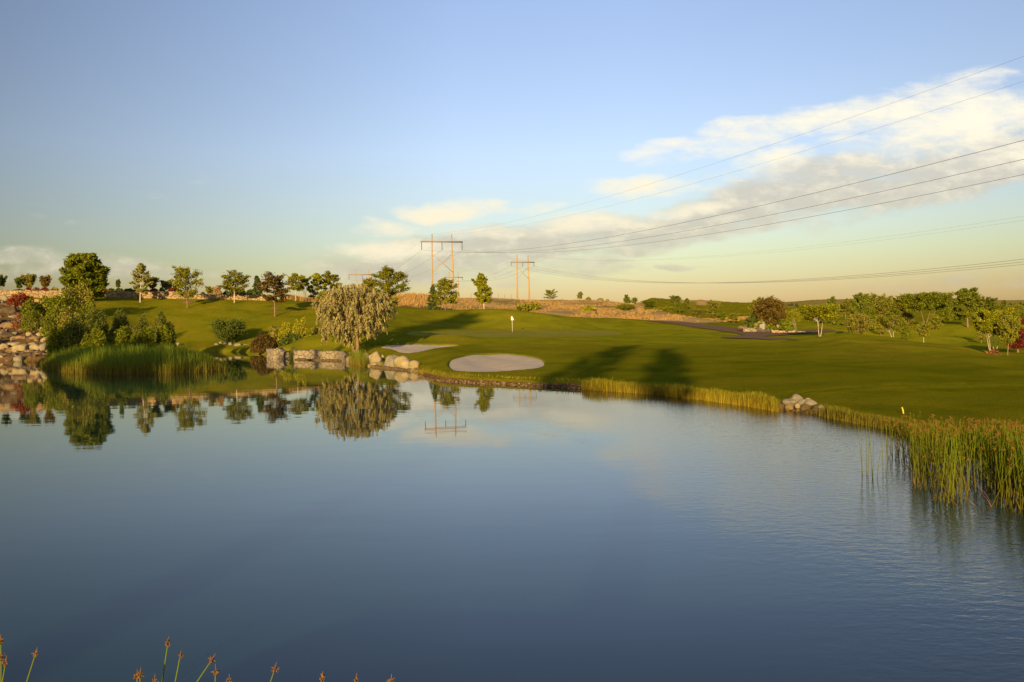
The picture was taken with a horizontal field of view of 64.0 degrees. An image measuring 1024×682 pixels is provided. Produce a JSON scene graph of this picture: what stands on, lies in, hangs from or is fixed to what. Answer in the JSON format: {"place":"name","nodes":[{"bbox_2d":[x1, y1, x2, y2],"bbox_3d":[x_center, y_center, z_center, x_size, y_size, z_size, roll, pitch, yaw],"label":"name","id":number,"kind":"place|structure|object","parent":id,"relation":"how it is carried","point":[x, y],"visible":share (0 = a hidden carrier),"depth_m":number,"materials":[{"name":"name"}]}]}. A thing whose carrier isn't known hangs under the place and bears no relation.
{"place":"outdoors","nodes":[
{"label":"outdoors","id":0,"kind":"place"},
{"bbox_2d":[347,346,368,366],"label":"bank grass","id":1,"kind":"structure","parent":0,"point":[359,358],"depth_m":59.28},
{"bbox_2d":[413,367,583,381],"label":"bank grass","id":2,"kind":"structure","parent":0,"point":[438,374],"depth_m":39.97,"materials":[{"name":"green plant"}]},
{"bbox_2d":[0,352,1023,681],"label":"water","id":3,"kind":"structure","parent":0,"point":[250,516],"depth_m":10.63,"materials":[{"name":"teal liquid"}]},
{"bbox_2d":[36,341,228,374],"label":"reeds","id":4,"kind":"object","parent":3,"relation":"on","point":[159,359],"visible":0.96,"depth_m":55.51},
{"bbox_2d":[884,411,1023,512],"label":"bulrushes","id":5,"kind":"object","parent":3,"relation":"on","point":[1006,451],"visible":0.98,"depth_m":13.24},
{"bbox_2d":[888,439,1023,511],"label":"dead stalks","id":6,"kind":"object","parent":3,"relation":"on","point":[962,478],"visible":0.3,"depth_m":13.21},
{"bbox_2d":[0,296,1023,445],"bbox_3d":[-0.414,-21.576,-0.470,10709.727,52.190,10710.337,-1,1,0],"label":"ground","id":7,"kind":"structure","parent":0,"point":[954,370],"depth_m":59.41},
{"bbox_2d":[0,306,16,313],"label":"cascade rock","id":8,"kind":"object","parent":7,"relation":"on","point":[9,309],"visible":0.86,"depth_m":105.31,"materials":[{"name":"stone"}]},
{"bbox_2d":[12,312,23,329],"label":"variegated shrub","id":9,"kind":"object","parent":7,"relation":"on","point":[14,323],"visible":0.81,"depth_m":96.76,"materials":[{"name":"brown plant"}]},
{"bbox_2d":[11,344,29,351],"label":"cascade rock","id":10,"kind":"object","parent":7,"relation":"on","point":[19,347],"visible":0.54,"depth_m":84.75,"materials":[{"name":"stone"}]},
{"bbox_2d":[6,292,36,305],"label":"red shrub","id":11,"kind":"object","parent":7,"relation":"on","point":[15,298],"visible":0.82,"depth_m":111.18,"materials":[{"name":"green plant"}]},
{"bbox_2d":[0,300,46,360],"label":"rubble","id":12,"kind":"object","parent":7,"relation":"on","point":[37,339],"visible":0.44,"depth_m":89.13,"materials":[{"name":"stone"}]},
{"bbox_2d":[20,273,36,287],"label":"clipped tree","id":13,"kind":"object","parent":7,"relation":"on","point":[29,280],"visible":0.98,"depth_m":134.29,"materials":[{"name":"green plant"}]},
{"bbox_2d":[21,310,39,331],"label":"clipped shrub","id":14,"kind":"object","parent":7,"relation":"on","point":[28,314],"visible":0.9,"depth_m":94.49,"materials":[{"name":"green plant"}]},
{"bbox_2d":[19,298,42,316],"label":"green shrub","id":15,"kind":"object","parent":7,"relation":"on","point":[32,306],"visible":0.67,"depth_m":103.67,"materials":[{"name":"green plant"}]},
{"bbox_2d":[38,295,51,314],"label":"green shrub","id":16,"kind":"object","parent":7,"relation":"on","point":[41,301],"visible":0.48,"depth_m":105.43,"materials":[{"name":"green plant"}]},
{"bbox_2d":[39,275,51,287],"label":"clipped tree","id":17,"kind":"object","parent":7,"relation":"on","point":[44,281],"visible":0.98,"depth_m":132.62,"materials":[{"name":"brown plant"}]},
{"bbox_2d":[38,305,61,337],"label":"green shrub","id":18,"kind":"object","parent":7,"relation":"on","point":[51,320],"visible":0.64,"depth_m":89.45,"materials":[{"name":"green plant"}]},
{"bbox_2d":[45,325,64,354],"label":"feathery shrub","id":19,"kind":"object","parent":7,"relation":"on","point":[55,339],"visible":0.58,"depth_m":79.48,"materials":[{"name":"green plant"}]},
{"bbox_2d":[44,285,78,317],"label":"tall shrub","id":20,"kind":"object","parent":7,"relation":"on","point":[58,301],"visible":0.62,"depth_m":103.47,"materials":[{"name":"green plant"}]},
{"bbox_2d":[57,306,83,331],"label":"green shrub","id":21,"kind":"object","parent":7,"relation":"on","point":[65,319],"visible":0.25,"depth_m":89.51,"materials":[{"name":"green plant"}]},
{"bbox_2d":[62,313,89,351],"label":"feathery shrub","id":22,"kind":"object","parent":7,"relation":"on","point":[73,337],"visible":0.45,"depth_m":75.48,"materials":[{"name":"green plant"}]},
{"bbox_2d":[63,280,98,313],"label":"tall shrub","id":23,"kind":"object","parent":7,"relation":"on","point":[78,294],"visible":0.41,"depth_m":105.56,"materials":[{"name":"green plant"}]},
{"bbox_2d":[58,252,110,299],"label":"broad tree","id":24,"kind":"object","parent":7,"relation":"on","point":[89,269],"visible":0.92,"depth_m":116.22,"materials":[{"name":"green plant"}]},
{"bbox_2d":[78,300,100,327],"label":"green shrub","id":25,"kind":"object","parent":7,"relation":"on","point":[82,314],"visible":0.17,"depth_m":91.47,"materials":[{"name":"green plant"}]},
{"bbox_2d":[0,290,185,298],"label":"stone wall","id":26,"kind":"structure","parent":7,"relation":"on","point":[132,294],"depth_m":125.71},
{"bbox_2d":[79,324,110,351],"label":"feathery shrub","id":27,"kind":"object","parent":7,"relation":"on","point":[96,336],"visible":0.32,"depth_m":71.56,"materials":[{"name":"green plant"}]},
{"bbox_2d":[83,306,109,337],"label":"feathery shrub","id":28,"kind":"object","parent":7,"relation":"on","point":[97,318],"visible":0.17,"depth_m":79.62,"materials":[{"name":"green plant"}]},
{"bbox_2d":[106,325,133,349],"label":"feathery shrub","id":29,"kind":"object","parent":7,"relation":"on","point":[123,334],"visible":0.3,"depth_m":73.37,"materials":[{"name":"green plant"}]},
{"bbox_2d":[108,308,131,337],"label":"feathery shrub","id":30,"kind":"object","parent":7,"relation":"on","point":[118,320],"visible":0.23,"depth_m":83.51,"materials":[{"name":"green plant"}]},
{"bbox_2d":[126,313,149,334],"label":"feathery shrub","id":31,"kind":"object","parent":7,"relation":"on","point":[139,326],"visible":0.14,"depth_m":81.55,"materials":[{"name":"green plant"}]},
{"bbox_2d":[129,263,153,302],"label":"pale tree","id":32,"kind":"object","parent":7,"relation":"on","point":[140,269],"visible":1,"depth_m":121.58,"materials":[{"name":"green plant"}]},
{"bbox_2d":[128,325,157,349],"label":"feathery shrub","id":33,"kind":"object","parent":7,"relation":"on","point":[143,335],"visible":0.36,"depth_m":73.74,"materials":[{"name":"green plant"}]},
{"bbox_2d":[150,309,176,347],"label":"feathery shrub","id":34,"kind":"object","parent":7,"relation":"on","point":[161,318],"visible":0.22,"depth_m":81.71,"materials":[{"name":"green plant"}]},
{"bbox_2d":[155,323,175,349],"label":"feathery shrub","id":35,"kind":"object","parent":7,"relation":"on","point":[163,336],"visible":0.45,"depth_m":75.57,"materials":[{"name":"green plant"}]},
{"bbox_2d":[170,265,204,307],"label":"young tree","id":36,"kind":"object","parent":7,"relation":"on","point":[184,275],"visible":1,"depth_m":120.64,"materials":[{"name":"green plant"}]},
{"bbox_2d":[207,316,247,342],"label":"vase shrub","id":37,"kind":"object","parent":7,"relation":"on","point":[226,331],"visible":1,"depth_m":102.01,"materials":[{"name":"green plant"}]},
{"bbox_2d":[187,293,275,300],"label":"stone wall","id":38,"kind":"structure","parent":7,"relation":"on","point":[226,296],"depth_m":128.90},
{"bbox_2d":[218,270,250,302],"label":"young tree","id":39,"kind":"object","parent":7,"relation":"on","point":[240,278],"visible":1,"depth_m":125.34,"materials":[{"name":"green plant"}]},
{"bbox_2d":[251,275,262,293],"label":"spruce tree","id":40,"kind":"object","parent":7,"relation":"on","point":[255,285],"visible":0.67,"depth_m":139.68,"materials":[{"name":"green plant"}]},
{"bbox_2d":[249,333,277,352],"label":"flowering shrub","id":41,"kind":"object","parent":7,"relation":"on","point":[262,339],"visible":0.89,"depth_m":86.12,"materials":[{"name":"brown plant"}]},
{"bbox_2d":[268,325,280,346],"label":"shrub","id":42,"kind":"object","parent":7,"relation":"on","point":[273,333],"visible":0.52,"depth_m":96.74,"materials":[{"name":"green plant"}]},
{"bbox_2d":[257,271,294,316],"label":"tree","id":43,"kind":"object","parent":7,"relation":"on","point":[273,280],"visible":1,"depth_m":117.04,"materials":[{"name":"brown plant"}]},
{"bbox_2d":[266,347,288,358],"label":"rock","id":44,"kind":"object","parent":7,"relation":"on","point":[278,353],"visible":0.59,"depth_m":73.98,"materials":[{"name":"stone"}]},
{"bbox_2d":[278,320,293,342],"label":"yellow shrub","id":45,"kind":"object","parent":7,"relation":"on","point":[285,329],"visible":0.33,"depth_m":95.82,"materials":[{"name":"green plant"}]},
{"bbox_2d":[277,333,302,347],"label":"dark shrub","id":46,"kind":"object","parent":7,"relation":"on","point":[288,339],"visible":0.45,"depth_m":87.34,"materials":[{"name":"green plant"}]},
{"bbox_2d":[287,273,304,300],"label":"thin tree","id":47,"kind":"object","parent":7,"relation":"on","point":[296,286],"visible":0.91,"depth_m":133.31,"materials":[{"name":"green plant"}]},
{"bbox_2d":[292,315,307,336],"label":"yellow shrub","id":48,"kind":"object","parent":7,"relation":"on","point":[301,330],"visible":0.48,"depth_m":94.81,"materials":[{"name":"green plant"}]},
{"bbox_2d":[300,275,312,300],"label":"thin tree","id":49,"kind":"object","parent":7,"relation":"on","point":[305,280],"visible":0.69,"depth_m":136.46,"materials":[{"name":"green plant"}]},
{"bbox_2d":[307,273,327,300],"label":"hilltop tree","id":50,"kind":"object","parent":7,"relation":"on","point":[317,278],"visible":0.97,"depth_m":138.32,"materials":[{"name":"green plant"}]},
{"bbox_2d":[293,349,348,361],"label":"pond wall","id":51,"kind":"structure","parent":7,"relation":"on","point":[337,354],"depth_m":69.62,"materials":[{"name":"stone"}]},
{"bbox_2d":[320,270,341,297],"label":"hilltop tree","id":52,"kind":"object","parent":7,"relation":"on","point":[329,278],"visible":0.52,"depth_m":140.33,"materials":[{"name":"green plant"}]},
{"bbox_2d":[311,283,397,354],"bbox_3d":[-12.471,-1.758,65.439,6.520,5.991,5.386,-1,1,0],"label":"silvery tree","id":53,"kind":"object","parent":7,"relation":"on","point":[369,325],"visible":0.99,"depth_m":64.35,"materials":[{"name":"green plant"}]},
{"bbox_2d":[279,292,431,308],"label":"dry weeds","id":54,"kind":"object","parent":7,"relation":"on","point":[412,303],"visible":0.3,"depth_m":166.72,"materials":[{"name":"plant"}]},
{"bbox_2d":[369,351,381,362],"bbox_3d":[-9.577,1.313,57.577,0.925,1.240,0.684,-1,1,0],"label":"rock","id":55,"kind":"object","parent":7,"relation":"on","point":[375,356],"visible":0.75,"depth_m":57.31,"materials":[{"name":"stone"}]},
{"bbox_2d":[369,265,410,305],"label":"hilltop tree","id":56,"kind":"object","parent":7,"relation":"on","point":[387,274],"visible":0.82,"depth_m":134.86,"materials":[{"name":"green plant"}]},
{"bbox_2d":[370,365,411,370],"bbox_3d":[-7.926,1.788,52.981,0.422,0.265,7.080,-2,1,-30],"label":"stone ledge","id":57,"kind":"object","parent":7,"relation":"on","point":[392,368],"visible":0.61,"depth_m":52.57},
{"bbox_2d":[384,355,398,366],"bbox_3d":[-7.863,1.473,54.582,0.995,1.109,1.150,0,1,33],"label":"rock","id":58,"kind":"object","parent":7,"relation":"on","point":[388,362],"visible":0.37,"depth_m":54.27,"materials":[{"name":"grey stone"}]},
{"bbox_2d":[393,355,410,368],"bbox_3d":[-6.966,1.471,52.311,1.365,1.101,0.843,-1,1,11],"label":"rock","id":59,"kind":"object","parent":7,"relation":"on","point":[403,361],"visible":0.6,"depth_m":52.03,"materials":[{"name":"stone"}]},
{"bbox_2d":[381,344,449,352],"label":"sand bunker","id":60,"kind":"object","parent":7,"relation":"on","point":[412,348],"visible":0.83,"depth_m":67.88},
{"bbox_2d":[425,285,441,309],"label":"spruce tree","id":61,"kind":"object","parent":7,"relation":"on","point":[431,304],"visible":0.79,"depth_m":126.69,"materials":[{"name":"green plant"}]},
{"bbox_2d":[421,234,462,290],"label":"power pole frame","id":62,"kind":"object","parent":7,"relation":"on","point":[432,241],"visible":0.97,"depth_m":206.14,"materials":[{"name":"brown wood"}]},
{"bbox_2d":[349,140,1023,280],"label":"power line","id":63,"kind":"object","parent":62,"relation":"hanging from","point":[786,199],"visible":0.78,"depth_m":68.10,"materials":[{"name":"metal"}]},
{"bbox_2d":[406,159,1022,272],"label":"power line","id":64,"kind":"object","parent":62,"relation":"hanging from","point":[772,214],"visible":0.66,"depth_m":78.11,"materials":[{"name":"metal"}]},
{"bbox_2d":[406,174,1023,278],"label":"power line","id":65,"kind":"object","parent":62,"relation":"hanging from","point":[800,218],"visible":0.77,"depth_m":82.34,"materials":[{"name":"metal"}]},
{"bbox_2d":[431,277,458,309],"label":"locust tree","id":66,"kind":"object","parent":7,"relation":"on","point":[444,285],"visible":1,"depth_m":124.36,"materials":[{"name":"green plant"}]},
{"bbox_2d":[444,277,462,297],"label":"power pole frame","id":67,"kind":"object","parent":7,"relation":"on","point":[457,281],"visible":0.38,"depth_m":385.15,"materials":[{"name":"brown wood"}]},
{"bbox_2d":[456,262,1018,282],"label":"power line","id":68,"kind":"object","parent":67,"relation":"hanging from","point":[797,280],"visible":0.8,"depth_m":155.70,"materials":[{"name":"metal"}]},
{"bbox_2d":[465,264,1023,282],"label":"power line","id":69,"kind":"object","parent":67,"relation":"hanging from","point":[813,280],"visible":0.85,"depth_m":159.12,"materials":[{"name":"metal"}]},
{"bbox_2d":[471,272,492,308],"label":"pointed tree","id":70,"kind":"object","parent":7,"relation":"on","point":[483,289],"visible":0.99,"depth_m":119.35,"materials":[{"name":"green plant"}]},
{"bbox_2d":[449,354,543,371],"bbox_3d":[-0.897,1.306,50.317,6.112,0.596,15.496,-1,1,0],"label":"sand bunker","id":71,"kind":"object","parent":7,"relation":"on","point":[485,363],"visible":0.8,"depth_m":50.04},
{"bbox_2d":[413,372,580,388],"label":"bank cobbles","id":72,"kind":"object","parent":7,"relation":"on","point":[503,382],"visible":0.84,"depth_m":37.72,"materials":[{"name":"stone"}]},
{"bbox_2d":[511,255,534,299],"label":"power pole frame","id":73,"kind":"object","parent":7,"relation":"on","point":[517,268],"visible":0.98,"depth_m":298.86,"materials":[{"name":"brown wood"}]},
{"bbox_2d":[470,259,1021,282],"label":"power line","id":74,"kind":"object","parent":73,"relation":"hanging from","point":[798,279],"visible":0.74,"depth_m":148.48,"materials":[{"name":"metal"}]},
{"bbox_2d":[527,300,540,310],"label":"hill shrub","id":75,"kind":"object","parent":7,"relation":"on","point":[532,305],"visible":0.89,"depth_m":161.07,"materials":[{"name":"green plant"}]},
{"bbox_2d":[399,294,747,321],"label":"dry grass","id":76,"kind":"structure","parent":7,"relation":"on","point":[599,312],"depth_m":164.73,"materials":[{"name":"plant"}]},
{"bbox_2d":[614,303,635,309],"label":"shrub","id":77,"kind":"object","parent":7,"relation":"on","point":[623,306],"visible":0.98,"depth_m":170.89,"materials":[{"name":"green plant"}]},
{"bbox_2d":[689,308,710,316],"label":"shrub","id":78,"kind":"object","parent":7,"relation":"on","point":[700,312],"visible":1,"depth_m":151.16,"materials":[{"name":"green plant"}]},
{"bbox_2d":[742,314,757,327],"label":"evergreen shrub","id":79,"kind":"object","parent":7,"relation":"on","point":[753,320],"visible":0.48,"depth_m":113.45,"materials":[{"name":"green plant"}]},
{"bbox_2d":[743,327,770,331],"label":"stone edging","id":80,"kind":"object","parent":7,"relation":"on","point":[755,330],"visible":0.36,"depth_m":102.98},
{"bbox_2d":[750,295,789,324],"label":"tree","id":81,"kind":"object","parent":7,"relation":"on","point":[769,306],"visible":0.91,"depth_m":110.56,"materials":[{"name":"brown plant"}]},
{"bbox_2d":[778,319,793,330],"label":"evergreen shrub","id":82,"kind":"object","parent":7,"relation":"on","point":[785,325],"visible":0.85,"depth_m":103.49,"materials":[{"name":"green plant"}]},
{"bbox_2d":[785,309,800,332],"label":"forked tree","id":83,"kind":"object","parent":7,"relation":"on","point":[793,315],"visible":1,"depth_m":91.73,"materials":[{"name":"green plant"}]},
{"bbox_2d":[792,303,842,336],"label":"umbrella tree","id":84,"kind":"object","parent":7,"relation":"on","point":[825,312],"visible":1,"depth_m":79.09,"materials":[{"name":"green plant"}]},
{"bbox_2d":[826,296,839,324],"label":"deciduous tree","id":85,"kind":"object","parent":7,"relation":"on","point":[832,300],"visible":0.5,"depth_m":134.78,"materials":[{"name":"green plant"}]},
{"bbox_2d":[838,298,850,318],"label":"background tree","id":86,"kind":"object","parent":7,"relation":"on","point":[843,305],"visible":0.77,"depth_m":164.45,"materials":[{"name":"green plant"}]},
{"bbox_2d":[844,313,875,333],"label":"lawn tree","id":87,"kind":"object","parent":7,"relation":"on","point":[860,324],"visible":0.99,"depth_m":87.48,"materials":[{"name":"green plant"}]},
{"bbox_2d":[846,292,875,314],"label":"deciduous tree","id":88,"kind":"object","parent":7,"relation":"on","point":[859,303],"visible":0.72,"depth_m":127.45,"materials":[{"name":"green plant"}]},
{"bbox_2d":[862,307,876,328],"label":"infill tree","id":89,"kind":"object","parent":7,"relation":"on","point":[872,314],"visible":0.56,"depth_m":111.47,"materials":[{"name":"green plant"}]},
{"bbox_2d":[869,292,894,314],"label":"flat tree","id":90,"kind":"object","parent":7,"relation":"on","point":[883,304],"visible":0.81,"depth_m":129.15,"materials":[{"name":"green plant"}]},
{"bbox_2d":[874,314,907,336],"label":"lawn tree","id":91,"kind":"object","parent":7,"relation":"on","point":[891,320],"visible":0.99,"depth_m":73.56,"materials":[{"name":"green plant"}]},
{"bbox_2d":[890,295,913,314],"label":"flat tree","id":92,"kind":"object","parent":7,"relation":"on","point":[899,303],"visible":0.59,"depth_m":149.38,"materials":[{"name":"green plant"}]},
{"bbox_2d":[899,324,911,339],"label":"lawn tree","id":93,"kind":"object","parent":7,"relation":"on","point":[904,332],"visible":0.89,"depth_m":75.81,"materials":[{"name":"green plant"}]},
{"bbox_2d":[901,311,914,324],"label":"infill tree","id":94,"kind":"object","parent":7,"relation":"on","point":[909,319],"visible":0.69,"depth_m":109.58,"materials":[{"name":"green plant"}]},
{"bbox_2d":[911,321,932,341],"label":"lawn tree","id":95,"kind":"object","parent":7,"relation":"on","point":[920,328],"visible":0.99,"depth_m":66.86,"materials":[{"name":"green plant"}]},
{"bbox_2d":[897,290,955,322],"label":"flat tree","id":96,"kind":"object","parent":7,"relation":"on","point":[933,300],"visible":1,"depth_m":103.30,"materials":[{"name":"green plant"}]},
{"bbox_2d":[929,314,943,328],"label":"infill tree","id":97,"kind":"object","parent":7,"relation":"on","point":[935,317],"visible":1,"depth_m":95.87,"materials":[{"name":"green plant"}]},
{"bbox_2d":[938,307,953,321],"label":"infill tree","id":98,"kind":"object","parent":7,"relation":"on","point":[944,312],"visible":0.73,"depth_m":111.68,"materials":[{"name":"green plant"}]},
{"bbox_2d":[952,287,985,327],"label":"deciduous tree","id":99,"kind":"object","parent":7,"relation":"on","point":[966,300],"visible":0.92,"depth_m":94.22,"materials":[{"name":"green plant"}]},
{"bbox_2d":[979,296,997,310],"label":"flat tree","id":100,"kind":"object","parent":7,"relation":"on","point":[989,301],"visible":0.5,"depth_m":124.98,"materials":[{"name":"green plant"}]},
{"bbox_2d":[964,307,1016,349],"bbox_3d":[33.017,-0.587,56.591,3.365,3.423,2.510,-1,1,0],"label":"tall lawn tree","id":101,"kind":"object","parent":7,"relation":"on","point":[986,320],"visible":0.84,"depth_m":56.13,"materials":[{"name":"green plant"}]},
{"bbox_2d":[994,315,1023,354],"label":"guarded tree","id":102,"kind":"object","parent":7,"relation":"on","point":[1007,328],"visible":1,"depth_m":54.71,"materials":[{"name":"green plant"}]},
{"bbox_2d":[1004,316,1023,352],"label":"dark red tree","id":103,"kind":"object","parent":7,"relation":"on","point":[1018,343],"visible":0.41,"depth_m":65.55,"materials":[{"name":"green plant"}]},
{"bbox_2d":[0,0,1023,303],"label":"sky","id":104,"kind":"structure","parent":0,"point":[252,138],"materials":[{"name":"blue"}]},
{"bbox_2d":[581,377,780,411],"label":"bank grass","id":105,"kind":"structure","parent":0,"point":[755,400],"depth_m":29.21,"materials":[{"name":"plant"}]},
{"bbox_2d":[650,320,834,339],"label":"path","id":106,"kind":"structure","parent":0,"point":[756,335],"depth_m":97.85,"materials":[{"name":"asphalt"}]},
{"bbox_2d":[814,404,1017,459],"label":"bank grass","id":107,"kind":"structure","parent":0,"point":[838,415],"depth_m":21.04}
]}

